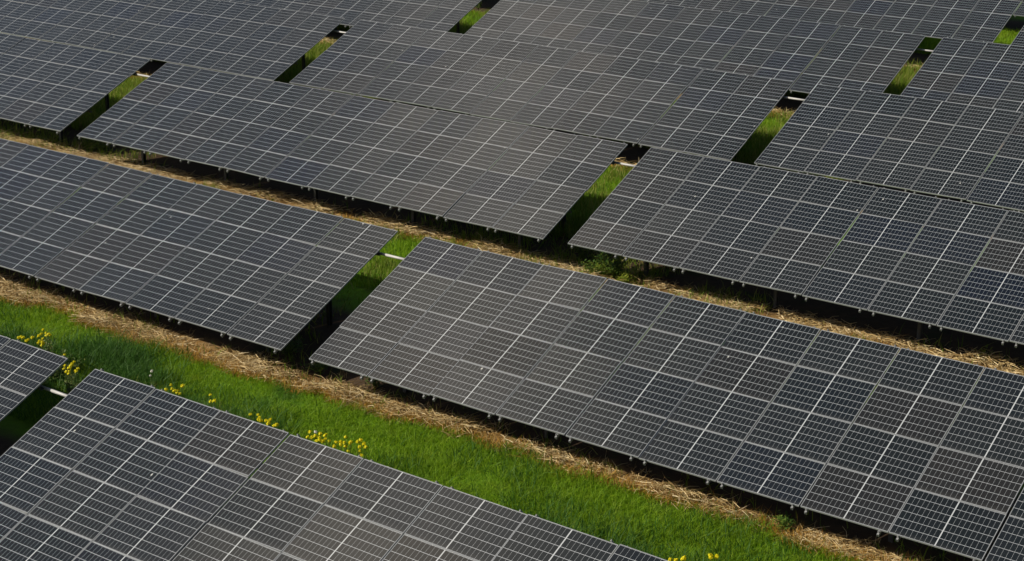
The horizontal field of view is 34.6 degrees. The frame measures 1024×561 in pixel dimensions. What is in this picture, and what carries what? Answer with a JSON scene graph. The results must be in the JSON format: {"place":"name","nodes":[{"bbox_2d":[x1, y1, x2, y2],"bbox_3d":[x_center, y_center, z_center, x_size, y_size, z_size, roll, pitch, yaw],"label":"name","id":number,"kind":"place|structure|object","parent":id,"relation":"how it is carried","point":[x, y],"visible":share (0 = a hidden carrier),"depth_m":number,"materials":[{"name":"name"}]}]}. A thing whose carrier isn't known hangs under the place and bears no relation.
{"place":"outdoors","nodes":[
{"label":"outdoors","id":0,"kind":"place"},
{"bbox_2d":[475,2,482,9],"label":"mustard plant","id":1,"kind":"object","parent":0,"point":[479,5],"visible":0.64,"depth_m":82.36,"materials":[{"name":"green plant"}]},
{"bbox_2d":[0,0,1023,560],"bbox_3d":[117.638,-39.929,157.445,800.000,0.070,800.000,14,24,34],"label":"ground","id":2,"kind":"structure","parent":0,"point":[12,430],"depth_m":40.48,"materials":[{"name":"green plant"}]},
{"bbox_2d":[17,335,25,343],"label":"mustard plant","id":3,"kind":"object","parent":2,"relation":"on","point":[21,337],"visible":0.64,"depth_m":38.33,"materials":[{"name":"yellow plant"}]},
{"bbox_2d":[25,336,34,346],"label":"mustard plant","id":4,"kind":"object","parent":2,"relation":"on","point":[27,340],"visible":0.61,"depth_m":37.81,"materials":[{"name":"yellow plant"}]},
{"bbox_2d":[0,335,67,420],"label":"solar table","id":5,"kind":"object","parent":2,"relation":"on","point":[26,370],"visible":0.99,"depth_m":32.63,"materials":[{"name":"black glass"}]},
{"bbox_2d":[36,333,42,348],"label":"mustard plant","id":6,"kind":"object","parent":2,"relation":"on","point":[38,335],"visible":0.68,"depth_m":37.90,"materials":[{"name":"yellow plant"}]},
{"bbox_2d":[40,337,45,350],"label":"mustard plant","id":7,"kind":"object","parent":2,"relation":"on","point":[42,343],"visible":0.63,"depth_m":37.40,"materials":[{"name":"yellow plant"}]},
{"bbox_2d":[42,328,55,352],"bbox_3d":[-10.820,1.631,38.454,0.411,1.120,0.571,-3,20,-10],"label":"mustard plant","id":8,"kind":"object","parent":2,"relation":"on","point":[48,344],"visible":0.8,"depth_m":38.39,"materials":[{"name":"green plant"}]},
{"bbox_2d":[42,364,67,387],"bbox_3d":[-10.638,2.162,37.563,1.143,0.727,0.903,-3,20,-10],"label":"leafy weed","id":9,"kind":"object","parent":2,"relation":"on","point":[53,376],"visible":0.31,"depth_m":37.54,"materials":[{"name":"green plant"}]},
{"bbox_2d":[58,353,71,384],"bbox_3d":[-10.010,2.158,37.007,0.324,1.092,0.309,14,24,34],"label":"mustard plant","id":10,"kind":"object","parent":2,"relation":"on","point":[64,354],"visible":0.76,"depth_m":37.02,"materials":[{"name":"green plant"}]},
{"bbox_2d":[62,364,72,397],"bbox_3d":[-9.661,2.462,35.798,0.431,1.327,0.448,14,24,34],"label":"mustard plant","id":11,"kind":"object","parent":2,"relation":"on","point":[69,390],"visible":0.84,"depth_m":35.67,"materials":[{"name":"green plant"}]},
{"bbox_2d":[51,348,84,376],"bbox_3d":[-10.505,2.008,38.076,1.037,0.675,1.006,14,24,34],"label":"leafy weed","id":12,"kind":"object","parent":2,"relation":"on","point":[68,363],"visible":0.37,"depth_m":38.15,"materials":[{"name":"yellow plant"}]},
{"bbox_2d":[65,361,75,389],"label":"mustard plant","id":13,"kind":"object","parent":2,"relation":"on","point":[74,374],"visible":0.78,"depth_m":36.11,"materials":[{"name":"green plant"}]},
{"bbox_2d":[0,33,149,140],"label":"solar table","id":14,"kind":"object","parent":2,"relation":"on","point":[59,88],"visible":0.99,"depth_m":59.00,"materials":[{"name":"black glass"}]},
{"bbox_2d":[72,367,79,389],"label":"mustard plant","id":15,"kind":"object","parent":2,"relation":"on","point":[76,371],"visible":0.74,"depth_m":35.55,"materials":[{"name":"green plant"}]},
{"bbox_2d":[75,130,96,147],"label":"olive weed","id":16,"kind":"object","parent":2,"relation":"on","point":[87,141],"visible":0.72,"depth_m":57.55,"materials":[{"name":"green plant"}]},
{"bbox_2d":[89,141,110,150],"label":"olive weed","id":17,"kind":"object","parent":2,"relation":"on","point":[104,146],"visible":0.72,"depth_m":57.31,"materials":[{"name":"green plant"}]},
{"bbox_2d":[164,383,175,392],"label":"mustard plant","id":18,"kind":"object","parent":2,"relation":"on","point":[172,389],"visible":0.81,"depth_m":34.92,"materials":[{"name":"yellow plant"}]},
{"bbox_2d":[0,0,344,80],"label":"solar table","id":19,"kind":"object","parent":2,"relation":"on","point":[262,42],"visible":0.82,"depth_m":68.30,"materials":[{"name":"black glass"}]},
{"bbox_2d":[175,384,184,396],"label":"mustard plant","id":20,"kind":"object","parent":2,"relation":"on","point":[182,386],"visible":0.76,"depth_m":34.93,"materials":[{"name":"yellow plant"}]},
{"bbox_2d":[0,138,397,353],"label":"solar table","id":21,"kind":"object","parent":2,"relation":"on","point":[223,262],"visible":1,"depth_m":41.80,"materials":[{"name":"black glass"}]},
{"bbox_2d":[379,252,404,259],"bbox_3d":[-2.779,-0.554,39.568,1.240,0.064,0.064,14,24,34],"label":"cable pipe","id":22,"kind":"object","parent":21,"relation":"attached to","point":[391,256],"visible":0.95,"depth_m":39.62,"materials":[{"name":"white plastic"}]},
{"bbox_2d":[209,393,216,406],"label":"mustard plant","id":23,"kind":"object","parent":2,"relation":"on","point":[214,400],"visible":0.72,"depth_m":34.04,"materials":[{"name":"yellow plant"}]},
{"bbox_2d":[264,418,274,456],"bbox_3d":[-4.897,3.375,33.244,0.257,1.310,0.249,14,24,34],"label":"mustard plant","id":24,"kind":"object","parent":2,"relation":"on","point":[268,422],"visible":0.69,"depth_m":33.07,"materials":[{"name":"yellow plant"}]},
{"bbox_2d":[306,430,312,440],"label":"mustard plant","id":25,"kind":"object","parent":2,"relation":"on","point":[308,436],"visible":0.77,"depth_m":33.00,"materials":[{"name":"yellow plant"}]},
{"bbox_2d":[298,360,327,375],"bbox_3d":[-4.560,1.960,38.467,0.772,0.504,0.803,14,24,34],"label":"shade weed","id":26,"kind":"object","parent":2,"relation":"on","point":[320,367],"visible":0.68,"depth_m":38.39,"materials":[{"name":"green plant"}]},
{"bbox_2d":[313,432,321,443],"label":"mustard plant","id":27,"kind":"object","parent":2,"relation":"on","point":[318,439],"visible":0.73,"depth_m":32.41,"materials":[{"name":"yellow plant"}]},
{"bbox_2d":[321,433,330,445],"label":"mustard plant","id":28,"kind":"object","parent":2,"relation":"on","point":[325,438],"visible":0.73,"depth_m":32.64,"materials":[{"name":"yellow plant"}]},
{"bbox_2d":[0,368,667,560],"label":"solar table","id":29,"kind":"object","parent":2,"relation":"on","point":[159,475],"visible":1,"depth_m":28.50,"materials":[{"name":"black glass"}]},
{"bbox_2d":[41,386,67,396],"bbox_3d":[-8.848,2.208,32.170,1.240,0.064,0.064,14,24,34],"label":"cable pipe","id":30,"kind":"object","parent":29,"relation":"attached to","point":[55,391],"visible":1,"depth_m":32.22,"materials":[{"name":"white plastic"}]},
{"bbox_2d":[339,440,347,451],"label":"mustard plant","id":31,"kind":"object","parent":2,"relation":"on","point":[343,442],"visible":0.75,"depth_m":32.02,"materials":[{"name":"yellow plant"}]},
{"bbox_2d":[344,435,352,453],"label":"mustard plant","id":32,"kind":"object","parent":2,"relation":"on","point":[349,442],"visible":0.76,"depth_m":32.25,"materials":[{"name":"yellow plant"}]},
{"bbox_2d":[218,0,481,33],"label":"solar table","id":33,"kind":"object","parent":2,"relation":"on","point":[446,15],"visible":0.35,"depth_m":73.79,"materials":[{"name":"black glass"}]},
{"bbox_2d":[77,62,627,248],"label":"solar table","id":34,"kind":"object","parent":2,"relation":"on","point":[535,182],"visible":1,"depth_m":50.44,"materials":[{"name":"black glass"}]},
{"bbox_2d":[356,438,362,456],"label":"mustard plant","id":35,"kind":"object","parent":2,"relation":"on","point":[360,446],"visible":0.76,"depth_m":32.13,"materials":[{"name":"yellow plant"}]},
{"bbox_2d":[362,442,367,458],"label":"mustard plant","id":36,"kind":"object","parent":2,"relation":"on","point":[364,445],"visible":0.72,"depth_m":31.87,"materials":[{"name":"yellow plant"}]},
{"bbox_2d":[363,376,383,387],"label":"shade weed","id":37,"kind":"object","parent":2,"relation":"on","point":[374,382],"visible":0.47,"depth_m":37.59,"materials":[{"name":"green plant"}]},
{"bbox_2d":[0,294,846,560],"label":"tall grass","id":38,"kind":"structure","parent":2,"relation":"on","point":[108,349],"depth_m":36.40,"materials":[{"name":"green plant"}]},
{"bbox_2d":[0,9,1022,560],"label":"weeds","id":39,"kind":"object","parent":2,"relation":"on","point":[898,85],"visible":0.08,"depth_m":50.77,"materials":[{"name":"green plant"}]},
{"bbox_2d":[0,37,1023,560],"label":"dry straw","id":40,"kind":"object","parent":2,"relation":"on","point":[244,359],"visible":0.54,"depth_m":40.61,"materials":[{"name":"beige plant"}]},
{"bbox_2d":[289,20,793,160],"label":"solar table","id":41,"kind":"object","parent":2,"relation":"on","point":[722,115],"visible":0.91,"depth_m":58.17,"materials":[{"name":"black glass"}]},
{"bbox_2d":[783,96,804,100],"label":"cable pipe","id":42,"kind":"object","parent":41,"relation":"attached to","point":[793,98],"visible":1,"depth_m":54.43,"materials":[{"name":"white plastic"}]},
{"bbox_2d":[567,235,599,258],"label":"olive weed","id":43,"kind":"object","parent":2,"relation":"on","point":[579,251],"visible":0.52,"depth_m":46.27,"materials":[{"name":"green plant"}]},
{"bbox_2d":[576,262,621,278],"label":"weed clump","id":44,"kind":"object","parent":2,"relation":"on","point":[590,271],"visible":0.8,"depth_m":44.67,"materials":[{"name":"green plant"}]},
{"bbox_2d":[581,251,647,279],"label":"leafy bush","id":45,"kind":"object","parent":2,"relation":"on","point":[616,268],"visible":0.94,"depth_m":44.51,"materials":[{"name":"green plant"}]},
{"bbox_2d":[606,271,633,283],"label":"weed clump","id":46,"kind":"object","parent":2,"relation":"on","point":[624,278],"visible":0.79,"depth_m":44.20,"materials":[{"name":"green plant"}]},
{"bbox_2d":[309,237,1023,560],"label":"solar table","id":47,"kind":"object","parent":2,"relation":"on","point":[684,389],"visible":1,"depth_m":33.14,"materials":[{"name":"black glass"}]},
{"bbox_2d":[465,0,925,93],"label":"solar table","id":48,"kind":"object","parent":2,"relation":"on","point":[865,59],"visible":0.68,"depth_m":65.42,"materials":[{"name":"black glass"}]},
{"bbox_2d":[708,553,718,560],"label":"mustard plant","id":49,"kind":"object","parent":2,"relation":"on","point":[710,555],"visible":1,"depth_m":28.22,"materials":[{"name":"yellow plant"}]},
{"bbox_2d":[768,510,795,533],"bbox_3d":[5.130,4.622,31.197,0.610,0.338,0.714,-4,20,-12],"label":"shade weed","id":50,"kind":"object","parent":2,"relation":"on","point":[782,523],"visible":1,"depth_m":31.21,"materials":[{"name":"green plant"}]},
{"bbox_2d":[568,147,1023,347],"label":"solar table","id":51,"kind":"object","parent":2,"relation":"on","point":[720,218],"visible":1,"depth_m":42.01,"materials":[{"name":"black glass"}]},
{"bbox_2d":[614,161,635,166],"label":"cable pipe","id":52,"kind":"object","parent":51,"relation":"attached to","point":[625,164],"visible":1,"depth_m":46.88,"materials":[{"name":"white plastic"}]},
{"bbox_2d":[635,0,1022,42],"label":"solar table","id":53,"kind":"object","parent":2,"relation":"on","point":[986,21],"visible":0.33,"depth_m":70.69,"materials":[{"name":"black glass"}]},
{"bbox_2d":[754,83,1023,211],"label":"solar table","id":54,"kind":"object","parent":2,"relation":"on","point":[838,132],"visible":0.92,"depth_m":50.78,"materials":[{"name":"black glass"}]},
{"bbox_2d":[901,37,1023,120],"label":"solar table","id":55,"kind":"object","parent":2,"relation":"on","point":[979,74],"visible":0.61,"depth_m":59.83,"materials":[{"name":"black glass"}]},
{"bbox_2d":[935,0,1023,16],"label":"solar table","id":56,"kind":"object","parent":2,"relation":"on","point":[1019,11],"visible":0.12,"depth_m":76.36,"materials":[{"name":"black glass"}]},
{"bbox_2d":[975,344,996,361],"bbox_3d":[11.295,1.766,39.126,0.556,0.423,0.445,-3,20,-8],"label":"sapling","id":57,"kind":"object","parent":2,"relation":"on","point":[983,351],"visible":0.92,"depth_m":39.12,"materials":[{"name":"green plant"}]},
{"bbox_2d":[1011,26,1023,45],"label":"solar table","id":58,"kind":"object","parent":2,"relation":"on","point":[1018,40],"visible":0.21,"depth_m":67.12,"materials":[{"name":"black glass"}]}
]}

